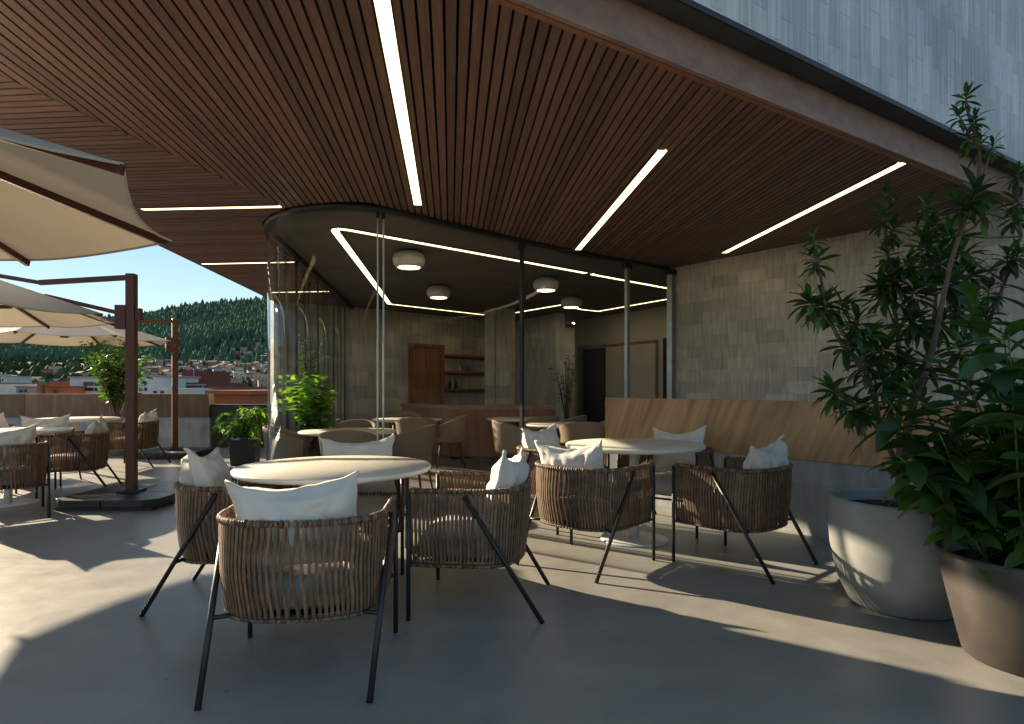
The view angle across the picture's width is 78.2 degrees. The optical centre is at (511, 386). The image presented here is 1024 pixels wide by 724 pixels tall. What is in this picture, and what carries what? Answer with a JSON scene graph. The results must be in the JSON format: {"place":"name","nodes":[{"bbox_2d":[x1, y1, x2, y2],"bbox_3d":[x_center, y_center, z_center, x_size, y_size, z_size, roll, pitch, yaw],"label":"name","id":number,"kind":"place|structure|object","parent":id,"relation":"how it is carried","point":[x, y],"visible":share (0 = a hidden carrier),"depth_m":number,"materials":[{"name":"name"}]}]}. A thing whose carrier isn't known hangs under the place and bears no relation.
{"place":"outdoors","nodes":[
{"label":"outdoors","id":0,"kind":"place"},
{"bbox_2d":[0,394,213,447],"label":"parapet wall","id":1,"kind":"structure","parent":0,"point":[194,420],"depth_m":11.98,"materials":[{"name":"wood"}]},
{"bbox_2d":[0,245,262,316],"label":"sky","id":2,"kind":"structure","parent":0,"point":[165,278],"materials":[{"name":"blue"}]},
{"bbox_2d":[0,313,266,386],"bbox_3d":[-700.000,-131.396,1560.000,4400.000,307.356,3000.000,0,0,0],"label":"hillside","id":3,"kind":"structure","parent":0,"point":[198,349],"depth_m":1106.69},
{"bbox_2d":[0,296,266,364],"bbox_3d":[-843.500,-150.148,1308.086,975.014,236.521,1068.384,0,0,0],"label":"pine forest","id":4,"kind":"object","parent":3,"relation":"on","point":[216,322],"visible":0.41,"depth_m":1182.43,"materials":[{"name":"green plant"}]},
{"bbox_2d":[0,355,266,386],"bbox_3d":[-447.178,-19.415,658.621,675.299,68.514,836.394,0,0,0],"label":"town trees","id":5,"kind":"object","parent":3,"relation":"on","point":[34,367],"visible":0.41,"depth_m":664.23,"materials":[{"name":"green plant"}]},
{"bbox_2d":[293,334,329,403],"bbox_3d":[-3.356,-0.068,10.591,0.609,1.728,0.559,0,0,35],"label":"dark shrub","id":6,"kind":"object","parent":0,"point":[302,367],"visible":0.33,"depth_m":10.55,"materials":[{"name":"green plant"}]},
{"bbox_2d":[275,201,666,326],"bbox_3d":[2.150,-1.741,13.410,13.700,0.048,15.180,0,0,0],"label":"indoor ceiling","id":7,"kind":"structure","parent":0,"point":[475,283],"depth_m":9.45,"materials":[{"name":"paint"}]},
{"bbox_2d":[393,250,424,269],"bbox_3d":[-1.300,-1.609,7.950,0.406,0.216,0.406,0,0,0],"label":"dome lamp","id":8,"kind":"object","parent":7,"relation":"attached to","point":[409,259],"visible":1,"depth_m":7.80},
{"bbox_2d":[427,285,450,298],"bbox_3d":[-1.240,-1.609,10.650,0.406,0.216,0.406,0,0,0],"label":"dome lamp","id":9,"kind":"object","parent":7,"relation":"attached to","point":[438,291],"visible":1,"depth_m":10.50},
{"bbox_2d":[330,227,588,314],"bbox_3d":[-0.686,-1.713,10.902,3.357,0.018,8.028,0,0,-6],"label":"linear light","id":10,"kind":"object","parent":7,"relation":"attached to","point":[343,241],"visible":0.99,"depth_m":8.11,"materials":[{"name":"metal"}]},
{"bbox_2d":[533,276,558,291],"bbox_3d":[0.530,-1.609,9.850,0.406,0.216,0.406,0,0,0],"label":"dome lamp","id":11,"kind":"object","parent":7,"relation":"attached to","point":[546,284],"visible":1,"depth_m":9.70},
{"bbox_2d":[560,296,581,308],"bbox_3d":[1.120,-1.609,11.950,0.406,0.216,0.406,0,0,0],"label":"dome lamp","id":12,"kind":"object","parent":7,"relation":"attached to","point":[570,302],"visible":1,"depth_m":11.80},
{"bbox_2d":[515,273,666,312],"bbox_3d":[1.847,-1.713,12.306,2.543,0.018,5.132,0,0,-13],"label":"linear light","id":13,"kind":"object","parent":7,"relation":"attached to","point":[621,279],"visible":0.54,"depth_m":12.43,"materials":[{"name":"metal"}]},
{"bbox_2d":[357,453,603,503],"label":"indoor floor","id":14,"kind":"structure","parent":0,"point":[446,463],"depth_m":9.63,"materials":[{"name":"concrete"}]},
{"bbox_2d":[262,426,309,487],"bbox_3d":[-2.487,0.838,7.017,0.545,0.818,0.603,0,0,-10],"label":"tub chair","id":15,"kind":"object","parent":14,"relation":"on","point":[285,443],"visible":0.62,"depth_m":6.77,"materials":[{"name":"beige fabric"}]},
{"bbox_2d":[308,446,320,456],"bbox_3d":[-2.500,0.965,7.950,0.400,0.400,0.400,0,0,0],"label":"planter","id":16,"kind":"object","parent":14,"relation":"on","point":[314,452],"visible":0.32,"depth_m":7.77,"materials":[{"name":"ceramic"}]},
{"bbox_2d":[282,369,342,448],"bbox_3d":[-2.542,0.295,7.951,0.705,1.045,0.742,0,0,-29],"label":"fiddle leaf fig","id":17,"kind":"object","parent":16,"relation":"on","point":[311,415],"visible":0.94,"depth_m":7.85,"materials":[{"name":"plant"}]},
{"bbox_2d":[298,428,395,492],"bbox_3d":[-1.900,0.876,7.300,1.100,0.742,1.100,0,0,0],"label":"dining table","id":18,"kind":"object","parent":14,"relation":"on","point":[313,432],"visible":0.46,"depth_m":7.32,"materials":[{"name":"stone"}]},
{"bbox_2d":[318,430,376,494],"bbox_3d":[-1.718,0.838,6.603,0.603,0.818,0.545,0,0,-5],"label":"tub chair","id":19,"kind":"object","parent":14,"relation":"on","point":[349,436],"visible":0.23,"depth_m":6.37,"materials":[{"name":"beige fabric"}]},
{"bbox_2d":[335,419,376,427],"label":"tub chair","id":20,"kind":"object","parent":14,"relation":"on","point":[358,423],"visible":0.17,"depth_m":8.35,"materials":[{"name":"beige fabric"}]},
{"bbox_2d":[270,300,483,439],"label":"back wall","id":21,"kind":"structure","parent":14,"relation":"on","point":[455,335],"depth_m":13.78,"materials":[{"name":"concrete"}]},
{"bbox_2d":[408,343,444,403],"bbox_3d":[-1.997,0.120,14.788,0.090,2.250,0.991,0,0,45],"label":"timber door","id":22,"kind":"structure","parent":21,"relation":"attached to","point":[426,373],"depth_m":14.78,"materials":[{"name":"brown wood"}]},
{"bbox_2d":[413,346,424,402],"bbox_3d":[-2.177,0.155,14.644,0.040,2.180,0.379,0,0,45],"label":"door leaf","id":23,"kind":"structure","parent":22,"relation":"in","point":[418,352],"depth_m":14.62,"materials":[{"name":"brown wood"}]},
{"bbox_2d":[425,347,439,403],"bbox_3d":[-1.889,0.155,14.924,0.401,2.180,0.050,0,0,-45],"label":"door leaf","id":24,"kind":"structure","parent":22,"relation":"in","point":[432,355],"depth_m":14.90,"materials":[{"name":"brown wood"}]},
{"bbox_2d":[445,354,483,359],"bbox_3d":[-1.051,-0.733,15.585,1.415,0.095,0.300,0,0,-45],"label":"wall shelf","id":25,"kind":"object","parent":21,"relation":"attached to","point":[466,357],"depth_m":15.45,"materials":[{"name":"brown wood"}]},
{"bbox_2d":[445,371,483,375],"bbox_3d":[-1.051,-0.333,15.585,1.415,0.095,0.300,0,0,-45],"label":"wall shelf","id":26,"kind":"object","parent":21,"relation":"attached to","point":[469,373],"depth_m":15.48,"materials":[{"name":"brown wood"}]},
{"bbox_2d":[386,412,420,436],"bbox_3d":[-1.850,0.838,10.738,0.603,0.818,0.545,0,0,0],"label":"tub chair","id":27,"kind":"object","parent":14,"relation":"on","point":[389,425],"visible":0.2,"depth_m":10.91,"materials":[{"name":"beige fabric"}]},
{"bbox_2d":[372,417,441,434],"bbox_3d":[-1.660,0.876,10.000,1.100,0.742,1.100,0,0,-11],"label":"dining table","id":28,"kind":"object","parent":14,"relation":"on","point":[393,420],"visible":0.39,"depth_m":9.79,"materials":[{"name":"brown wood"}]},
{"bbox_2d":[385,424,434,495],"bbox_3d":[-1.163,0.838,7.277,0.545,0.818,0.603,0,0,10],"label":"tub chair","id":29,"kind":"object","parent":14,"relation":"on","point":[417,443],"visible":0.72,"depth_m":7.04,"materials":[{"name":"brown fabric"}]},
{"bbox_2d":[395,417,435,472],"bbox_3d":[-1.419,0.838,9.303,0.603,0.818,0.545,0,0,-5],"label":"tub chair","id":30,"kind":"object","parent":14,"relation":"on","point":[405,424],"visible":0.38,"depth_m":9.07,"materials":[{"name":"brown fabric"}]},
{"bbox_2d":[434,414,467,467],"bbox_3d":[-0.963,0.838,9.953,0.545,0.818,0.603,0,0,-10],"label":"tub chair","id":31,"kind":"object","parent":14,"relation":"on","point":[452,430],"visible":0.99,"depth_m":9.73,"materials":[{"name":"brown fabric"}]},
{"bbox_2d":[264,200,676,505],"bbox_3d":[-2.092,-0.230,9.188,7.366,2.970,5.122,0,0,38],"label":"glass enclosure","id":32,"kind":"object","parent":14,"relation":"on","point":[278,241],"visible":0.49,"depth_m":7.68,"materials":[{"name":"metal"}]},
{"bbox_2d":[401,403,555,458],"bbox_3d":[-0.794,0.785,11.462,3.269,0.920,1.431,0,0,26],"label":"bar counter","id":33,"kind":"object","parent":14,"relation":"on","point":[478,443],"visible":0.58,"depth_m":10.89,"materials":[{"name":"brown wood"}]},
{"bbox_2d":[484,307,514,404],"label":"concrete column","id":34,"kind":"structure","parent":14,"relation":"on","point":[499,356],"depth_m":13.71,"materials":[{"name":"concrete"}]},
{"bbox_2d":[492,419,519,460],"bbox_3d":[0.003,0.838,8.348,0.545,0.818,0.603,0,0,-5],"label":"tub chair","id":35,"kind":"object","parent":14,"relation":"on","point":[506,436],"visible":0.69,"depth_m":8.10,"materials":[{"name":"beige fabric"}]},
{"bbox_2d":[487,417,533,454],"bbox_3d":[0.150,0.876,10.150,1.100,0.742,1.100,0,0,-29],"label":"dining table","id":36,"kind":"object","parent":14,"relation":"on","point":[516,420],"visible":0.38,"depth_m":9.88,"materials":[{"name":"brown wood"}]},
{"bbox_2d":[516,313,564,420],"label":"short wall","id":37,"kind":"structure","parent":14,"relation":"on","point":[544,343],"depth_m":15.13,"materials":[{"name":"concrete"}]},
{"bbox_2d":[524,416,559,434],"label":"tub chair","id":38,"kind":"object","parent":14,"relation":"on","point":[544,419],"visible":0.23,"depth_m":9.24,"materials":[{"name":"beige fabric"}]},
{"bbox_2d":[515,326,574,417],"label":"corridor wall","id":39,"kind":"structure","parent":14,"relation":"on","point":[569,338],"depth_m":18.11,"materials":[{"name":"grey paint"}]},
{"bbox_2d":[526,422,604,447],"bbox_3d":[0.740,0.876,8.620,1.100,0.742,1.100,0,0,-29],"label":"dining table","id":40,"kind":"object","parent":14,"relation":"on","point":[545,425],"visible":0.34,"depth_m":8.48,"materials":[{"name":"brown wood"}]},
{"bbox_2d":[559,422,604,442],"bbox_3d":[0.901,0.838,8.083,0.603,0.818,0.545,0,0,-5],"label":"tub chair","id":41,"kind":"object","parent":14,"relation":"on","point":[568,432],"visible":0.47,"depth_m":7.86,"materials":[{"name":"beige fabric"}]},
{"bbox_2d":[575,306,666,421],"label":"plaster wall","id":42,"kind":"structure","parent":14,"relation":"on","point":[599,350],"depth_m":14.78,"materials":[{"name":"paint"}]},
{"bbox_2d":[583,348,605,421],"bbox_3d":[2.025,0.150,15.546,0.020,2.190,0.911,0,0,-29],"label":"doorway","id":43,"kind":"structure","parent":42,"relation":"in","point":[594,360],"depth_m":15.51,"materials":[{"name":"black"}]},
{"bbox_2d":[606,346,622,397],"bbox_3d":[2.410,0.145,14.838,0.030,2.200,0.626,0,0,-29],"label":"door panel","id":44,"kind":"structure","parent":42,"relation":"in","point":[614,355],"depth_m":14.81,"materials":[{"name":"grey paint"}]},
{"bbox_2d":[623,343,654,397],"bbox_3d":[2.836,0.145,14.060,0.035,2.200,1.101,0,0,-29],"label":"door panel","id":45,"kind":"structure","parent":42,"relation":"in","point":[642,356],"depth_m":13.94,"materials":[{"name":"grey paint"}]},
{"bbox_2d":[663,338,666,398],"bbox_3d":[3.252,0.105,13.322,0.020,2.280,0.155,0,0,-29],"label":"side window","id":46,"kind":"structure","parent":42,"relation":"in","point":[664,339],"depth_m":13.32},
{"bbox_2d":[0,448,1023,723],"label":"terrace floor","id":47,"kind":"structure","parent":0,"point":[706,626],"depth_m":2.86,"materials":[{"name":"concrete"}]},
{"bbox_2d":[0,439,50,517],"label":"rattan armchair","id":48,"kind":"object","parent":47,"relation":"on","point":[14,477],"visible":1,"depth_m":5.63,"materials":[{"name":"brown wicker"}]},
{"bbox_2d":[0,423,37,466],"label":"pillow","id":49,"kind":"object","parent":48,"relation":"on","point":[26,435],"visible":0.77,"depth_m":5.59,"materials":[{"name":"white fabric"}]},
{"bbox_2d":[0,427,71,507],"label":"round table","id":50,"kind":"object","parent":47,"relation":"on","point":[8,501],"visible":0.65,"depth_m":6.27,"materials":[{"name":"stone"}]},
{"bbox_2d":[51,428,81,486],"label":"rattan armchair","id":51,"kind":"object","parent":47,"relation":"on","point":[79,472],"visible":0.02,"depth_m":7.47,"materials":[{"name":"brown wicker"}]},
{"bbox_2d":[20,413,69,442],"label":"pillow","id":52,"kind":"object","parent":51,"relation":"on","point":[62,421],"visible":0.4,"depth_m":7.66,"materials":[{"name":"white fabric"}]},
{"bbox_2d":[34,416,120,472],"bbox_3d":[-6.050,0.799,8.750,1.050,0.732,1.050,0,0,-17],"label":"round table","id":53,"kind":"object","parent":47,"relation":"on","point":[75,420],"visible":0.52,"depth_m":8.66,"materials":[{"name":"stone"}]},
{"bbox_2d":[35,430,121,498],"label":"rattan armchair","id":54,"kind":"object","parent":47,"relation":"on","point":[64,458],"visible":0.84,"depth_m":6.77,"materials":[{"name":"brown wicker"}]},
{"bbox_2d":[83,414,107,454],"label":"pillow","id":55,"kind":"object","parent":54,"relation":"on","point":[99,425],"visible":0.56,"depth_m":6.92,"materials":[{"name":"white fabric"}]},
{"bbox_2d":[0,127,172,265],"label":"cantilever umbrella","id":56,"kind":"object","parent":47,"relation":"on","point":[59,202],"visible":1,"depth_m":2.88,"materials":[{"name":"beige fabric"}]},
{"bbox_2d":[0,273,174,510],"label":"cantilever umbrella","id":57,"kind":"object","parent":47,"relation":"on","point":[21,306],"visible":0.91,"depth_m":6.33,"materials":[{"name":"beige fabric"}]},
{"bbox_2d":[0,317,214,458],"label":"cantilever umbrella","id":58,"kind":"object","parent":47,"relation":"on","point":[58,336],"visible":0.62,"depth_m":10.42,"materials":[{"name":"beige fabric"}]},
{"bbox_2d":[107,418,124,455],"bbox_3d":[-6.750,0.855,10.750,0.480,0.620,0.480,0,0,0],"label":"planter","id":59,"kind":"object","parent":47,"relation":"on","point":[115,452],"visible":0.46,"depth_m":10.59,"materials":[{"name":"concrete"}]},
{"bbox_2d":[79,340,156,416],"bbox_3d":[-6.774,-0.194,10.801,1.127,1.587,0.977,0,0,0],"label":"potted tree","id":60,"kind":"object","parent":59,"relation":"in","point":[111,389],"visible":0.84,"depth_m":10.70,"materials":[{"name":"green plant"}]},
{"bbox_2d":[102,420,170,468],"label":"rattan armchair","id":61,"kind":"object","parent":47,"relation":"on","point":[147,439],"visible":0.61,"depth_m":9.10,"materials":[{"name":"brown wicker"}]},
{"bbox_2d":[138,408,157,429],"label":"pillow","id":62,"kind":"object","parent":61,"relation":"on","point":[149,417],"visible":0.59,"depth_m":9.26,"materials":[{"name":"white fabric"}]},
{"bbox_2d":[139,471,303,616],"bbox_3d":[-1.569,0.838,3.528,0.692,0.668,0.715,0,0,-4],"label":"rattan armchair","id":63,"kind":"object","parent":47,"relation":"on","point":[198,542],"visible":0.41,"depth_m":3.20,"materials":[{"name":"brown wicker"}]},
{"bbox_2d":[179,447,230,524],"bbox_3d":[-1.694,0.540,3.519,0.203,0.411,0.505,-14,-3,-8],"label":"pillow","id":64,"kind":"object","parent":63,"relation":"on","point":[211,469],"visible":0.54,"depth_m":3.35,"materials":[{"name":"white fabric"}]},
{"bbox_2d":[211,404,270,447],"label":"charcoal wall","id":65,"kind":"structure","parent":47,"relation":"on","point":[216,410],"depth_m":12.08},
{"bbox_2d":[228,438,260,465],"bbox_3d":[-4.020,0.975,9.500,0.380,0.380,0.380,0,0,-9],"label":"square planter","id":66,"kind":"object","parent":47,"relation":"on","point":[243,451],"visible":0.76,"depth_m":9.33,"materials":[{"name":"plastic"}]},
{"bbox_2d":[211,406,274,445],"bbox_3d":[-4.060,0.592,9.527,0.888,0.616,0.898,0,0,0],"label":"arching fern","id":67,"kind":"object","parent":66,"relation":"in","point":[243,428],"visible":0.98,"depth_m":9.44,"materials":[{"name":"green plant"}]},
{"bbox_2d":[194,494,397,710],"bbox_3d":[-0.858,0.838,2.631,0.715,0.668,0.692,0,0,-5],"label":"rattan armchair","id":68,"kind":"object","parent":47,"relation":"on","point":[309,591],"visible":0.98,"depth_m":2.43,"materials":[{"name":"brown wicker"}]},
{"bbox_2d":[224,470,359,574],"bbox_3d":[-0.849,0.541,2.504,0.504,0.416,0.215,-3,14,-9],"label":"pillow","id":69,"kind":"object","parent":68,"relation":"on","point":[333,499],"visible":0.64,"depth_m":2.43,"materials":[{"name":"white fabric"}]},
{"bbox_2d":[230,455,430,614],"bbox_3d":[-0.975,0.799,3.470,1.050,0.732,1.050,0,0,0],"label":"round table","id":70,"kind":"object","parent":47,"relation":"on","point":[304,471],"visible":0.71,"depth_m":3.31,"materials":[{"name":"stone"}]},
{"bbox_2d":[289,477,408,575],"bbox_3d":[-1.043,0.838,4.209,0.715,0.668,0.692,0,0,-5],"label":"rattan armchair","id":71,"kind":"object","parent":47,"relation":"on","point":[366,503],"visible":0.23,"depth_m":3.97,"materials":[{"name":"brown wicker"}]},
{"bbox_2d":[320,434,396,491],"bbox_3d":[-1.054,0.541,4.334,0.506,0.413,0.205,-2,-14,-12],"label":"pillow","id":72,"kind":"object","parent":71,"relation":"on","point":[382,447],"visible":0.48,"depth_m":4.30,"materials":[{"name":"white fabric"}]},
{"bbox_2d":[406,471,549,623],"bbox_3d":[-0.151,0.838,3.447,0.692,0.668,0.715,0,0,6],"label":"rattan armchair","id":73,"kind":"object","parent":47,"relation":"on","point":[466,538],"visible":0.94,"depth_m":3.14,"materials":[{"name":"brown wicker"}]},
{"bbox_2d":[483,447,528,525],"bbox_3d":[-0.026,0.539,3.434,0.211,0.411,0.507,14,-1,12],"label":"pillow","id":74,"kind":"object","parent":73,"relation":"on","point":[506,472],"visible":0.54,"depth_m":3.25,"materials":[{"name":"white fabric"}]},
{"bbox_2d":[517,442,609,534],"bbox_3d":[0.359,0.838,5.441,0.715,0.668,0.692,0,0,-45],"label":"rattan armchair","id":75,"kind":"object","parent":47,"relation":"on","point":[530,455],"visible":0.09,"depth_m":5.18,"materials":[{"name":"brown wicker"}]},
{"bbox_2d":[521,423,559,468],"bbox_3d":[0.270,0.541,5.529,0.205,0.413,0.506,-18,-9,37],"label":"pillow","id":76,"kind":"object","parent":75,"relation":"on","point":[548,436],"visible":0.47,"depth_m":5.42,"materials":[{"name":"white fabric"}]},
{"bbox_2d":[515,460,654,583],"bbox_3d":[0.481,0.838,4.197,0.715,0.668,0.692,0,0,40],"label":"rattan armchair","id":77,"kind":"object","parent":47,"relation":"on","point":[622,505],"visible":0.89,"depth_m":3.99,"materials":[{"name":"brown wicker"}]},
{"bbox_2d":[534,440,607,498],"bbox_3d":[0.398,0.541,4.101,0.504,0.416,0.215,-4,12,36],"label":"pillow","id":78,"kind":"object","parent":77,"relation":"on","point":[589,456],"visible":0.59,"depth_m":4.02,"materials":[{"name":"white fabric"}]},
{"bbox_2d":[565,438,705,547],"bbox_3d":[0.935,0.799,4.820,1.050,0.732,1.050,0,0,-17],"label":"round table","id":79,"kind":"object","parent":47,"relation":"on","point":[634,537],"visible":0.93,"depth_m":4.75,"materials":[{"name":"stone"}]},
{"bbox_2d":[617,446,717,538],"bbox_3d":[1.358,0.838,5.324,0.715,0.668,0.692,0,0,37],"label":"rattan armchair","id":80,"kind":"object","parent":47,"relation":"on","point":[663,480],"visible":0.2,"depth_m":5.07,"materials":[{"name":"brown wicker"}]},
{"bbox_2d":[653,425,706,471],"bbox_3d":[1.432,0.539,5.424,0.507,0.411,0.211,-5,-18,42],"label":"pillow","id":81,"kind":"object","parent":80,"relation":"on","point":[664,463],"visible":0.59,"depth_m":5.36,"materials":[{"name":"white fabric"}]},
{"bbox_2d":[672,456,818,583],"bbox_3d":[1.550,0.838,4.178,0.715,0.668,0.692,0,0,-42],"label":"rattan armchair","id":82,"kind":"object","parent":47,"relation":"on","point":[767,511],"visible":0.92,"depth_m":3.98,"materials":[{"name":"brown wicker"}]},
{"bbox_2d":[739,434,788,507],"bbox_3d":[1.634,0.540,4.086,0.505,0.411,0.203,-7,19,-45],"label":"pillow","id":83,"kind":"object","parent":82,"relation":"on","point":[773,455],"visible":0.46,"depth_m":3.96,"materials":[{"name":"white fabric"}]},
{"bbox_2d":[605,398,1010,538],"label":"bench wall","id":84,"kind":"structure","parent":47,"relation":"on","point":[820,450],"depth_m":5.04,"materials":[{"name":"wood"}]},
{"bbox_2d":[676,178,1023,404],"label":"building wall","id":85,"kind":"structure","parent":47,"relation":"on","point":[739,336],"depth_m":7.58,"materials":[{"name":"concrete"}]},
{"bbox_2d":[827,488,952,620],"bbox_3d":[2.090,0.879,3.370,0.724,0.572,0.724,0,0,0],"label":"bowl planter","id":86,"kind":"object","parent":47,"relation":"on","point":[886,561],"visible":0.67,"depth_m":3.14,"materials":[{"name":"concrete"}]},
{"bbox_2d":[786,81,1023,508],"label":"rosette shrub","id":87,"kind":"object","parent":86,"relation":"on","point":[933,328],"visible":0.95,"depth_m":3.28,"materials":[{"name":"green plant"}]},
{"bbox_2d":[935,538,1023,676],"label":"tapered planter","id":88,"kind":"object","parent":47,"relation":"on","point":[988,615],"visible":0.72,"depth_m":2.58,"materials":[{"name":"concrete"}]},
{"bbox_2d":[847,280,1023,580],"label":"broadleaf plant","id":89,"kind":"object","parent":88,"relation":"on","point":[963,492],"visible":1,"depth_m":2.60,"materials":[{"name":"green plant"}]},
{"bbox_2d":[549,350,581,418],"bbox_3d":[1.229,-0.007,14.167,0.716,1.646,0.497,0,0,33],"label":"indoor plant","id":90,"kind":"object","parent":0,"point":[566,410],"visible":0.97,"depth_m":14.16,"materials":[{"name":"green plant"}]},
{"bbox_3d":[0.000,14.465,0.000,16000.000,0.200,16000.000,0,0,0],"label":"valley ground","id":91,"kind":"structure","parent":0,"visible":0},
{"bbox_2d":[1,376,32,382],"bbox_3d":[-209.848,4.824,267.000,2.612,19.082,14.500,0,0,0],"label":"town building","id":92,"kind":"structure","parent":91,"relation":"on","point":[16,379],"depth_m":265.61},
{"bbox_2d":[0,383,36,393],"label":"town building","id":93,"kind":"structure","parent":91,"relation":"on","point":[7,388],"depth_m":124.80,"materials":[{"name":"paint"}]},
{"bbox_2d":[14,386,36,393],"bbox_3d":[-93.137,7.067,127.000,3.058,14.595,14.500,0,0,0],"label":"town building","id":94,"kind":"structure","parent":91,"relation":"on","point":[26,389],"depth_m":120.00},
{"bbox_2d":[35,382,69,393],"bbox_3d":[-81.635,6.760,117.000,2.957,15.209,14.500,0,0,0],"label":"town building","id":95,"kind":"structure","parent":91,"relation":"on","point":[42,388],"depth_m":110.00,"materials":[{"name":"paint"}]},
{"bbox_2d":[46,386,86,393],"bbox_3d":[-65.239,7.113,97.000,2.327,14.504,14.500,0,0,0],"label":"town building","id":96,"kind":"structure","parent":91,"relation":"on","point":[66,389],"depth_m":91.01,"materials":[{"name":"ceramic"}]},
{"bbox_2d":[67,376,124,393],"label":"town building","id":97,"kind":"structure","parent":91,"relation":"on","point":[91,384],"depth_m":95.00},
{"bbox_2d":[138,375,200,393],"bbox_3d":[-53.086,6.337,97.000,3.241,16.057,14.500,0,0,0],"label":"town building","id":98,"kind":"structure","parent":91,"relation":"on","point":[159,381],"depth_m":93.00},
{"bbox_2d":[150,388,212,393],"bbox_3d":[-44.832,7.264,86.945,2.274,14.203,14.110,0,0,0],"label":"town building","id":99,"kind":"structure","parent":91,"relation":"on","point":[180,390],"depth_m":83.46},
{"bbox_2d":[182,370,229,382],"bbox_3d":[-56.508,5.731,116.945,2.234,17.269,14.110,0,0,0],"label":"town building","id":100,"kind":"structure","parent":91,"relation":"on","point":[213,377],"depth_m":115.42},
{"bbox_2d":[186,383,247,387],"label":"town building","id":101,"kind":"structure","parent":91,"relation":"on","point":[197,385],"depth_m":100.42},
{"bbox_2d":[205,390,266,403],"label":"town building","id":102,"kind":"structure","parent":91,"relation":"on","point":[240,396],"depth_m":34.00,"materials":[{"name":"ceramic"}]},
{"bbox_2d":[209,386,266,389],"bbox_3d":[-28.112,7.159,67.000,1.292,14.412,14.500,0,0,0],"label":"town building","id":103,"kind":"structure","parent":91,"relation":"on","point":[234,388],"depth_m":62.78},
{"bbox_3d":[2.100,-0.210,11.750,14.200,3.350,18.500,0,0,0],"label":"rear wall","id":104,"kind":"object","parent":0,"visible":0},
{"bbox_2d":[627,0,1023,178],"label":"storey","id":105,"kind":"object","parent":104,"relation":"on","point":[914,65],"visible":0.11,"depth_m":4.29,"materials":[{"name":"concrete"}]},
{"bbox_2d":[0,0,1016,306],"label":"slatted canopy","id":106,"kind":"object","parent":105,"relation":"attached to","point":[556,122],"visible":0.77,"depth_m":4.08,"materials":[{"name":"brown wood"}]},
{"bbox_2d":[140,205,281,210],"bbox_3d":[-2.830,-1.687,5.918,1.343,0.018,0.074,0,0,4],"label":"linear light","id":107,"kind":"object","parent":106,"relation":"attached to","point":[212,207],"visible":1,"depth_m":5.90,"materials":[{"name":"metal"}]},
{"bbox_2d":[372,0,421,204],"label":"linear light","id":108,"kind":"object","parent":106,"relation":"attached to","point":[384,15],"visible":1,"depth_m":3.50,"materials":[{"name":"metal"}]},
{"bbox_2d":[574,149,667,249],"bbox_3d":[0.939,-1.687,6.103,0.084,0.018,3.245,0,0,-5],"label":"linear light","id":109,"kind":"object","parent":106,"relation":"attached to","point":[652,161],"visible":1,"depth_m":5.44,"materials":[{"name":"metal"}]},
{"bbox_2d":[721,162,905,252],"bbox_3d":[2.795,-1.687,6.320,0.084,0.018,3.172,0,0,-5],"label":"linear light","id":110,"kind":"object","parent":106,"relation":"attached to","point":[885,171],"visible":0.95,"depth_m":5.71,"materials":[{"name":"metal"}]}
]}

